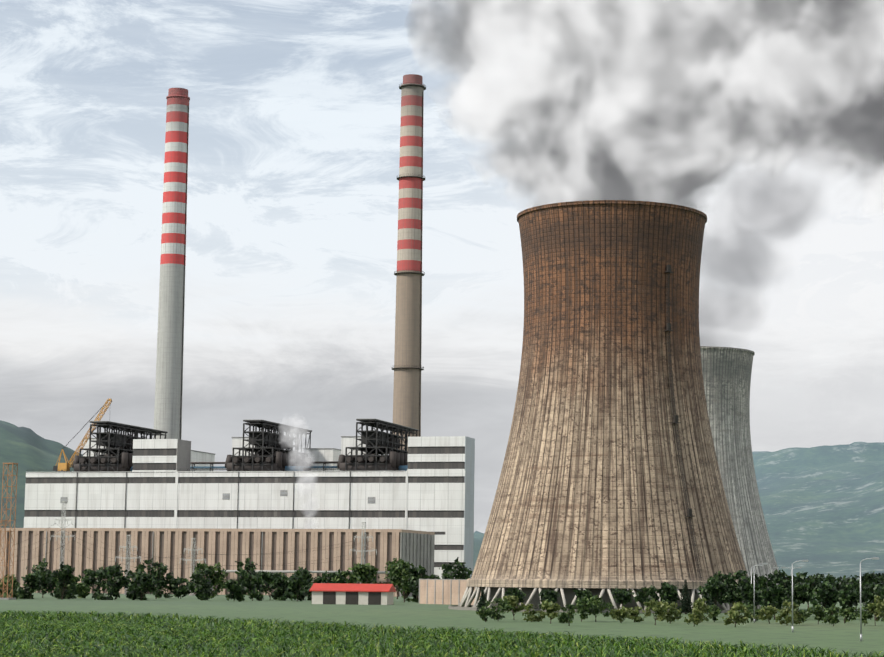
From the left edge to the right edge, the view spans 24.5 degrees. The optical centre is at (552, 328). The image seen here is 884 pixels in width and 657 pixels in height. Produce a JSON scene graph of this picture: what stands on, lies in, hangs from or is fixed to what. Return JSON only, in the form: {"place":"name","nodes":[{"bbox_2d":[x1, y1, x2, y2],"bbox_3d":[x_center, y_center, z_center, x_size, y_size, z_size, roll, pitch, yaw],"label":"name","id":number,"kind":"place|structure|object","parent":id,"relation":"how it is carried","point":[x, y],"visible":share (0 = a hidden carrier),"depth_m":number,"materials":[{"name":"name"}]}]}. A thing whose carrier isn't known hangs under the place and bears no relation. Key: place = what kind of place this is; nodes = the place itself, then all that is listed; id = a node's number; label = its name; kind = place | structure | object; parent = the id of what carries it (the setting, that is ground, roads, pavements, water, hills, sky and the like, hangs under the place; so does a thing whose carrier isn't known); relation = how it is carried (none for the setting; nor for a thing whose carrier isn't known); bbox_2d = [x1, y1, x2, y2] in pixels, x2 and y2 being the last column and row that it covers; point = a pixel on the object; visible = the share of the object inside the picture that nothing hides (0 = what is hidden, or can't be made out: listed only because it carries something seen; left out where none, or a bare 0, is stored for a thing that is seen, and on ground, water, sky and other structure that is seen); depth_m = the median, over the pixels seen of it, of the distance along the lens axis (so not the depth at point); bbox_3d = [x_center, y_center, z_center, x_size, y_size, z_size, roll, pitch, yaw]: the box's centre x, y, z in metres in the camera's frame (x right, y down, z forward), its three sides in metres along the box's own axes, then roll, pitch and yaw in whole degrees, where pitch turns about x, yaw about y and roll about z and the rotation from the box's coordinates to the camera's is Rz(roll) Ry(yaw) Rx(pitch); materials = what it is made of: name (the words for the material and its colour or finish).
{"place":"outdoors","nodes":[
{"label":"outdoors","id":0,"kind":"place"},
{"bbox_2d":[0,528,434,596],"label":"bunker building","id":1,"kind":"structure","parent":0,"point":[415,548],"depth_m":783.83,"materials":[{"name":"concrete"}]},
{"bbox_2d":[0,610,883,656],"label":"maize field","id":2,"kind":"structure","parent":0,"point":[18,624],"depth_m":181.31,"materials":[{"name":"green plant"}]},
{"bbox_2d":[0,420,883,581],"bbox_3d":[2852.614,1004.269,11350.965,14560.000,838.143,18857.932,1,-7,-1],"label":"mountains","id":3,"kind":"structure","parent":0,"point":[823,509],"depth_m":7844.93,"materials":[{"name":"green plant"}]},
{"bbox_2d":[0,593,883,656],"bbox_3d":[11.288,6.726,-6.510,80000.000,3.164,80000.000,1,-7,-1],"label":"ground","id":4,"kind":"structure","parent":0,"point":[811,632],"depth_m":359.82,"materials":[{"name":"green plant"}]},
{"bbox_2d":[0,463,17,599],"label":"lattice mast","id":5,"kind":"object","parent":4,"relation":"on","point":[5,523],"visible":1,"depth_m":587.52,"materials":[{"name":"grey metal"}]},
{"bbox_2d":[0,578,19,598],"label":"tree","id":6,"kind":"object","parent":4,"relation":"on","point":[9,589],"visible":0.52,"depth_m":590.40,"materials":[{"name":"green plant"}]},
{"bbox_2d":[0,574,20,597],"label":"tree","id":7,"kind":"object","parent":4,"relation":"on","point":[14,581],"visible":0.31,"depth_m":610.71,"materials":[{"name":"green plant"}]},
{"bbox_2d":[16,572,41,598],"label":"tree","id":8,"kind":"object","parent":4,"relation":"on","point":[33,582],"visible":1,"depth_m":602.97,"materials":[{"name":"green plant"}]},
{"bbox_2d":[26,558,56,597],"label":"tree","id":9,"kind":"object","parent":4,"relation":"on","point":[48,585],"visible":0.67,"depth_m":636.90,"materials":[{"name":"green plant"}]},
{"bbox_2d":[50,501,74,568],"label":"transmission tower","id":10,"kind":"structure","parent":4,"relation":"on","point":[62,525],"depth_m":775.93,"materials":[{"name":"metal"}]},
{"bbox_2d":[49,562,77,599],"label":"tree","id":11,"kind":"object","parent":4,"relation":"on","point":[64,576],"visible":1,"depth_m":595.91,"materials":[{"name":"green plant"}]},
{"bbox_2d":[54,576,80,598],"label":"tree","id":12,"kind":"object","parent":4,"relation":"on","point":[75,580],"visible":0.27,"depth_m":612.90,"materials":[{"name":"green plant"}]},
{"bbox_2d":[74,582,91,597],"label":"tree","id":13,"kind":"object","parent":4,"relation":"on","point":[83,591],"visible":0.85,"depth_m":630.38,"materials":[{"name":"green plant"}]},
{"bbox_2d":[78,566,119,599],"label":"tree","id":14,"kind":"object","parent":4,"relation":"on","point":[90,576],"visible":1,"depth_m":592.52,"materials":[{"name":"green plant"}]},
{"bbox_2d":[105,563,130,598],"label":"tree","id":15,"kind":"object","parent":4,"relation":"on","point":[117,579],"visible":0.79,"depth_m":619.88,"materials":[{"name":"green plant"}]},
{"bbox_2d":[115,535,140,594],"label":"transmission tower","id":16,"kind":"structure","parent":4,"relation":"on","point":[127,550],"depth_m":745.71,"materials":[{"name":"metal"}]},
{"bbox_2d":[2,523,370,568],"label":"power lines","id":17,"kind":"object","parent":16,"relation":"attached to","point":[177,555],"visible":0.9,"depth_m":742.24,"materials":[{"name":"metal"}]},
{"bbox_2d":[126,570,144,599],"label":"tree","id":18,"kind":"object","parent":4,"relation":"on","point":[129,587],"visible":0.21,"depth_m":598.33,"materials":[{"name":"green plant"}]},
{"bbox_2d":[127,572,158,599],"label":"tree","id":19,"kind":"object","parent":4,"relation":"on","point":[144,583],"visible":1,"depth_m":591.73,"materials":[{"name":"green plant"}]},
{"bbox_2d":[134,558,173,598],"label":"tree","id":20,"kind":"object","parent":4,"relation":"on","point":[158,574],"visible":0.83,"depth_m":636.75,"materials":[{"name":"green plant"}]},
{"bbox_2d":[153,88,189,438],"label":"chimney","id":21,"kind":"object","parent":4,"relation":"on","point":[169,382],"visible":0.58,"depth_m":995.72,"materials":[{"name":"concrete"}]},
{"bbox_2d":[167,577,190,598],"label":"tree","id":22,"kind":"object","parent":4,"relation":"on","point":[180,590],"visible":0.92,"depth_m":636.55,"materials":[{"name":"green plant"}]},
{"bbox_2d":[180,538,205,595],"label":"transmission tower","id":23,"kind":"structure","parent":4,"relation":"on","point":[192,549],"depth_m":741.23,"materials":[{"name":"metal"}]},
{"bbox_2d":[188,568,212,599],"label":"tree","id":24,"kind":"object","parent":4,"relation":"on","point":[199,589],"visible":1,"depth_m":605.65,"materials":[{"name":"green plant"}]},
{"bbox_2d":[192,562,228,598],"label":"tree","id":25,"kind":"object","parent":4,"relation":"on","point":[215,578],"visible":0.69,"depth_m":650.29,"materials":[{"name":"green plant"}]},
{"bbox_2d":[225,579,247,601],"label":"tree","id":26,"kind":"object","parent":4,"relation":"on","point":[234,588],"visible":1,"depth_m":585.17,"materials":[{"name":"green plant"}]},
{"bbox_2d":[235,557,257,597],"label":"tree","id":27,"kind":"object","parent":4,"relation":"on","point":[251,568],"visible":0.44,"depth_m":652.18,"materials":[{"name":"green plant"}]},
{"bbox_2d":[24,436,474,578],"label":"hall","id":28,"kind":"structure","parent":4,"relation":"on","point":[162,485],"depth_m":861.83,"materials":[{"name":"metal"}]},
{"bbox_2d":[53,399,111,471],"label":"roof crane","id":29,"kind":"object","parent":28,"relation":"on","point":[63,467],"visible":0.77,"depth_m":897.91,"materials":[{"name":"metal"}]},
{"bbox_2d":[72,421,214,471],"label":"boiler unit","id":30,"kind":"object","parent":28,"relation":"on","point":[107,451],"visible":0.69,"depth_m":894.69,"materials":[{"name":"metal"}]},
{"bbox_2d":[190,461,364,470],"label":"rooftop pipes","id":31,"kind":"object","parent":28,"relation":"on","point":[209,468],"visible":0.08,"depth_m":898.68,"materials":[{"name":"metal"}]},
{"bbox_2d":[225,420,340,470],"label":"boiler unit","id":32,"kind":"object","parent":28,"relation":"on","point":[259,450],"visible":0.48,"depth_m":881.33,"materials":[{"name":"metal"}]},
{"bbox_2d":[337,419,417,470],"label":"boiler unit","id":33,"kind":"object","parent":28,"relation":"on","point":[372,449],"visible":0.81,"depth_m":868.40,"materials":[{"name":"metal"}]},
{"bbox_2d":[237,570,264,600],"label":"tree","id":34,"kind":"object","parent":4,"relation":"on","point":[254,585],"visible":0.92,"depth_m":608.41,"materials":[{"name":"green plant"}]},
{"bbox_2d":[256,571,281,599],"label":"tree","id":35,"kind":"object","parent":4,"relation":"on","point":[267,578],"visible":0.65,"depth_m":626.79,"materials":[{"name":"green plant"}]},
{"bbox_2d":[270,576,292,600],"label":"tree","id":36,"kind":"object","parent":4,"relation":"on","point":[280,590],"visible":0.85,"depth_m":619.56,"materials":[{"name":"green plant"}]},
{"bbox_2d":[282,570,308,600],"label":"tree","id":37,"kind":"object","parent":4,"relation":"on","point":[294,591],"visible":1,"depth_m":601.96,"materials":[{"name":"green plant"}]},
{"bbox_2d":[289,566,312,597],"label":"tree","id":38,"kind":"object","parent":4,"relation":"on","point":[309,578],"visible":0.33,"depth_m":675.99,"materials":[{"name":"green plant"}]},
{"bbox_2d":[303,581,312,599],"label":"tree","id":39,"kind":"object","parent":4,"relation":"on","point":[307,587],"visible":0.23,"depth_m":627.43,"materials":[{"name":"green plant"}]},
{"bbox_2d":[311,571,343,586],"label":"tree","id":40,"kind":"object","parent":4,"relation":"on","point":[325,578],"visible":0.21,"depth_m":594.49,"materials":[{"name":"green plant"}]},
{"bbox_2d":[329,569,360,583],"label":"tree","id":41,"kind":"object","parent":4,"relation":"on","point":[356,577],"visible":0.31,"depth_m":597.94,"materials":[{"name":"green plant"}]},
{"bbox_2d":[309,583,395,604],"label":"red roof shed","id":42,"kind":"structure","parent":4,"relation":"on","point":[353,594],"depth_m":547.25,"materials":[{"name":"metal"}]},
{"bbox_2d":[350,522,376,583],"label":"transmission tower","id":43,"kind":"structure","parent":4,"relation":"on","point":[362,538],"depth_m":728.48,"materials":[{"name":"metal"}]},
{"bbox_2d":[348,562,379,583],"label":"tree","id":44,"kind":"object","parent":4,"relation":"on","point":[367,572],"visible":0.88,"depth_m":611.55,"materials":[{"name":"green plant"}]},
{"bbox_2d":[384,557,412,598],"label":"tree","id":45,"kind":"object","parent":4,"relation":"on","point":[389,568],"visible":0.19,"depth_m":688.27,"materials":[{"name":"green plant"}]},
{"bbox_2d":[389,560,416,601],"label":"tree","id":46,"kind":"object","parent":4,"relation":"on","point":[399,578],"visible":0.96,"depth_m":601.83,"materials":[{"name":"green plant"}]},
{"bbox_2d":[392,74,425,450],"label":"chimney","id":47,"kind":"object","parent":4,"relation":"on","point":[407,368],"visible":0.77,"depth_m":979.01,"materials":[{"name":"concrete"}]},
{"bbox_2d":[406,565,432,602],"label":"tree","id":48,"kind":"object","parent":4,"relation":"on","point":[413,584],"visible":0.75,"depth_m":598.96,"materials":[{"name":"green plant"}]},
{"bbox_2d":[427,574,439,578],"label":"tree","id":49,"kind":"object","parent":4,"relation":"on","point":[434,576],"visible":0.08,"depth_m":605.73,"materials":[{"name":"green plant"}]},
{"bbox_2d":[439,557,472,578],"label":"tree","id":50,"kind":"object","parent":4,"relation":"on","point":[461,571],"visible":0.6,"depth_m":584.62,"materials":[{"name":"green plant"}]},
{"bbox_2d":[476,590,487,610],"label":"conifer","id":51,"kind":"object","parent":4,"relation":"on","point":[481,602],"visible":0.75,"depth_m":459.32,"materials":[{"name":"green plant"}]},
{"bbox_2d":[476,606,494,621],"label":"tree","id":52,"kind":"object","parent":4,"relation":"on","point":[483,612],"visible":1,"depth_m":349.55,"materials":[{"name":"green plant"}]},
{"bbox_2d":[485,597,512,620],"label":"tree","id":53,"kind":"object","parent":4,"relation":"on","point":[504,605],"visible":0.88,"depth_m":355.85,"materials":[{"name":"green plant"}]},
{"bbox_2d":[503,595,525,619],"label":"tree","id":54,"kind":"object","parent":4,"relation":"on","point":[514,602],"visible":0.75,"depth_m":367.58,"materials":[{"name":"green plant"}]},
{"bbox_2d":[504,587,525,607],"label":"tree","id":55,"kind":"object","parent":4,"relation":"on","point":[519,593],"visible":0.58,"depth_m":450.92,"materials":[{"name":"green plant"}]},
{"bbox_2d":[522,604,545,621],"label":"tree","id":56,"kind":"object","parent":4,"relation":"on","point":[532,617],"visible":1,"depth_m":352.08,"materials":[{"name":"green plant"}]},
{"bbox_2d":[539,589,559,608],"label":"tree","id":57,"kind":"object","parent":4,"relation":"on","point":[549,595],"visible":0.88,"depth_m":447.16,"materials":[{"name":"green plant"}]},
{"bbox_2d":[541,599,560,622],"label":"tree","id":58,"kind":"object","parent":4,"relation":"on","point":[550,607],"visible":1,"depth_m":342.50,"materials":[{"name":"green plant"}]},
{"bbox_2d":[558,604,575,625],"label":"tree","id":59,"kind":"object","parent":4,"relation":"on","point":[566,617],"visible":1,"depth_m":326.46,"materials":[{"name":"green plant"}]},
{"bbox_2d":[573,589,592,604],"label":"tree","id":60,"kind":"object","parent":4,"relation":"on","point":[584,593],"visible":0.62,"depth_m":449.53,"materials":[{"name":"green plant"}]},
{"bbox_2d":[575,597,593,621],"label":"tree","id":61,"kind":"object","parent":4,"relation":"on","point":[584,608],"visible":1,"depth_m":357.86,"materials":[{"name":"green plant"}]},
{"bbox_2d":[588,594,613,621],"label":"tree","id":62,"kind":"object","parent":4,"relation":"on","point":[597,608],"visible":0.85,"depth_m":360.43,"materials":[{"name":"green plant"}]},
{"bbox_2d":[448,200,760,612],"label":"cooling tower","id":63,"kind":"structure","parent":4,"relation":"on","point":[610,477],"depth_m":475.93,"materials":[{"name":"orange concrete"}]},
{"bbox_2d":[609,606,630,622],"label":"tree","id":64,"kind":"object","parent":4,"relation":"on","point":[618,614],"visible":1,"depth_m":350.57,"materials":[{"name":"green plant"}]},
{"bbox_2d":[611,588,634,605],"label":"tree","id":65,"kind":"object","parent":4,"relation":"on","point":[623,597],"visible":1,"depth_m":445.05,"materials":[{"name":"green plant"}]},
{"bbox_2d":[626,606,644,621],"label":"tree","id":66,"kind":"object","parent":4,"relation":"on","point":[635,615],"visible":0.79,"depth_m":357.77,"materials":[{"name":"green plant"}]},
{"bbox_2d":[633,585,659,606],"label":"tree","id":67,"kind":"object","parent":4,"relation":"on","point":[644,595],"visible":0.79,"depth_m":440.59,"materials":[{"name":"green plant"}]},
{"bbox_2d":[642,598,667,624],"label":"tree","id":68,"kind":"object","parent":4,"relation":"on","point":[657,608],"visible":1,"depth_m":336.18,"materials":[{"name":"green plant"}]},
{"bbox_2d":[659,581,678,606],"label":"tree","id":69,"kind":"object","parent":4,"relation":"on","point":[668,591],"visible":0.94,"depth_m":444.39,"materials":[{"name":"green plant"}]},
{"bbox_2d":[656,601,681,623],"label":"tree","id":70,"kind":"object","parent":4,"relation":"on","point":[670,614],"visible":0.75,"depth_m":350.88,"materials":[{"name":"green plant"}]},
{"bbox_2d":[677,579,691,613],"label":"conifer","id":71,"kind":"object","parent":4,"relation":"on","point":[685,605],"visible":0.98,"depth_m":442.58,"materials":[{"name":"green plant"}]},
{"bbox_2d":[684,608,703,625],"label":"tree","id":72,"kind":"object","parent":4,"relation":"on","point":[696,616],"visible":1,"depth_m":330.49,"materials":[{"name":"green plant"}]},
{"bbox_2d":[691,597,713,620],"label":"tree","id":73,"kind":"object","parent":4,"relation":"on","point":[701,605],"visible":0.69,"depth_m":361.55,"materials":[{"name":"green plant"}]},
{"bbox_2d":[697,576,731,616],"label":"tree","id":74,"kind":"object","parent":4,"relation":"on","point":[713,588],"visible":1,"depth_m":415.60,"materials":[{"name":"green plant"}]},
{"bbox_2d":[706,604,722,621],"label":"tree","id":75,"kind":"object","parent":4,"relation":"on","point":[715,609],"visible":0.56,"depth_m":367.75,"materials":[{"name":"green plant"}]},
{"bbox_2d":[713,570,757,605],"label":"tree","id":76,"kind":"object","parent":4,"relation":"on","point":[732,583],"visible":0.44,"depth_m":420.68,"materials":[{"name":"green plant"}]},
{"bbox_2d":[722,602,750,626],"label":"tree","id":77,"kind":"object","parent":4,"relation":"on","point":[734,611],"visible":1,"depth_m":327.80,"materials":[{"name":"green plant"}]},
{"bbox_2d":[700,346,785,599],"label":"cooling tower","id":78,"kind":"structure","parent":4,"relation":"on","point":[726,371],"depth_m":777.95,"materials":[{"name":"grey concrete"}]},
{"bbox_2d":[736,583,763,605],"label":"tree","id":79,"kind":"object","parent":4,"relation":"on","point":[745,590],"visible":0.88,"depth_m":405.62,"materials":[{"name":"green plant"}]},
{"bbox_2d":[740,604,759,621],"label":"tree","id":80,"kind":"object","parent":4,"relation":"on","point":[750,608],"visible":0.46,"depth_m":368.10,"materials":[{"name":"green plant"}]},
{"bbox_2d":[743,572,767,608],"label":"tree","id":81,"kind":"object","parent":4,"relation":"on","point":[758,579],"visible":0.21,"depth_m":425.86,"materials":[{"name":"green plant"}]},
{"bbox_2d":[753,563,767,622],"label":"street lamp","id":82,"kind":"object","parent":4,"relation":"on","point":[754,590],"visible":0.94,"depth_m":362.55,"materials":[{"name":"white metal"}]},
{"bbox_2d":[751,605,778,623],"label":"tree","id":83,"kind":"object","parent":4,"relation":"on","point":[770,611],"visible":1,"depth_m":356.04,"materials":[{"name":"green plant"}]},
{"bbox_2d":[756,580,794,619],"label":"tree","id":84,"kind":"object","parent":4,"relation":"on","point":[775,595],"visible":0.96,"depth_m":390.67,"materials":[{"name":"green plant"}]},
{"bbox_2d":[758,569,804,607],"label":"tree","id":85,"kind":"object","parent":4,"relation":"on","point":[777,576],"visible":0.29,"depth_m":420.17,"materials":[{"name":"green plant"}]},
{"bbox_2d":[775,600,801,624],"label":"tree","id":86,"kind":"object","parent":4,"relation":"on","point":[784,611],"visible":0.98,"depth_m":342.96,"materials":[{"name":"green plant"}]},
{"bbox_2d":[784,583,813,610],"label":"tree","id":87,"kind":"object","parent":4,"relation":"on","point":[802,591],"visible":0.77,"depth_m":400.79,"materials":[{"name":"green plant"}]},
{"bbox_2d":[792,560,808,631],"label":"street lamp","id":88,"kind":"object","parent":4,"relation":"on","point":[792,592],"visible":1,"depth_m":299.77,"materials":[{"name":"white metal"}]},
{"bbox_2d":[791,608,811,623],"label":"tree","id":89,"kind":"object","parent":4,"relation":"on","point":[804,616],"visible":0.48,"depth_m":354.12,"materials":[{"name":"green plant"}]},
{"bbox_2d":[785,572,824,608],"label":"tree","id":90,"kind":"object","parent":4,"relation":"on","point":[813,581],"visible":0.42,"depth_m":430.65,"materials":[{"name":"green plant"}]},
{"bbox_2d":[807,604,827,623],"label":"tree","id":91,"kind":"object","parent":4,"relation":"on","point":[818,611],"visible":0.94,"depth_m":354.75,"materials":[{"name":"green plant"}]},
{"bbox_2d":[808,581,843,610],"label":"tree","id":92,"kind":"object","parent":4,"relation":"on","point":[825,593],"visible":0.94,"depth_m":396.07,"materials":[{"name":"green plant"}]},
{"bbox_2d":[822,604,840,625],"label":"tree","id":93,"kind":"object","parent":4,"relation":"on","point":[832,617],"visible":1,"depth_m":341.21,"materials":[{"name":"green plant"}]},
{"bbox_2d":[817,573,853,605],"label":"tree","id":94,"kind":"object","parent":4,"relation":"on","point":[839,583],"visible":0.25,"depth_m":423.84,"materials":[{"name":"green plant"}]},
{"bbox_2d":[838,607,857,622],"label":"tree","id":95,"kind":"object","parent":4,"relation":"on","point":[847,612],"visible":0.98,"depth_m":363.15,"materials":[{"name":"green plant"}]},
{"bbox_2d":[837,584,862,618],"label":"tree","id":96,"kind":"object","parent":4,"relation":"on","point":[850,594],"visible":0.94,"depth_m":403.33,"materials":[{"name":"green plant"}]},
{"bbox_2d":[841,575,870,612],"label":"tree","id":97,"kind":"object","parent":4,"relation":"on","point":[855,582],"visible":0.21,"depth_m":435.65,"materials":[{"name":"green plant"}]},
{"bbox_2d":[856,603,872,624],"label":"tree","id":98,"kind":"object","parent":4,"relation":"on","point":[866,614],"visible":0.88,"depth_m":348.52,"materials":[{"name":"green plant"}]},
{"bbox_2d":[860,557,878,640],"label":"street lamp","id":99,"kind":"object","parent":4,"relation":"on","point":[860,599],"visible":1,"depth_m":258.63,"materials":[{"name":"white metal"}]},
{"bbox_2d":[857,571,883,617],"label":"tree","id":100,"kind":"object","parent":4,"relation":"on","point":[867,578],"visible":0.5,"depth_m":422.44,"materials":[{"name":"green plant"}]},
{"bbox_2d":[862,582,883,618],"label":"tree","id":101,"kind":"object","parent":4,"relation":"on","point":[871,591],"visible":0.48,"depth_m":388.67,"materials":[{"name":"green plant"}]},
{"bbox_2d":[867,595,883,625],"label":"tree","id":102,"kind":"object","parent":4,"relation":"on","point":[877,606],"visible":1,"depth_m":347.69,"materials":[{"name":"green plant"}]},
{"bbox_2d":[0,0,883,532],"label":"sky","id":103,"kind":"structure","parent":0,"point":[764,119],"materials":[{"name":"white"}]},
{"bbox_2d":[419,579,480,604],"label":"site wall","id":104,"kind":"structure","parent":0,"point":[443,591],"depth_m":564.64,"materials":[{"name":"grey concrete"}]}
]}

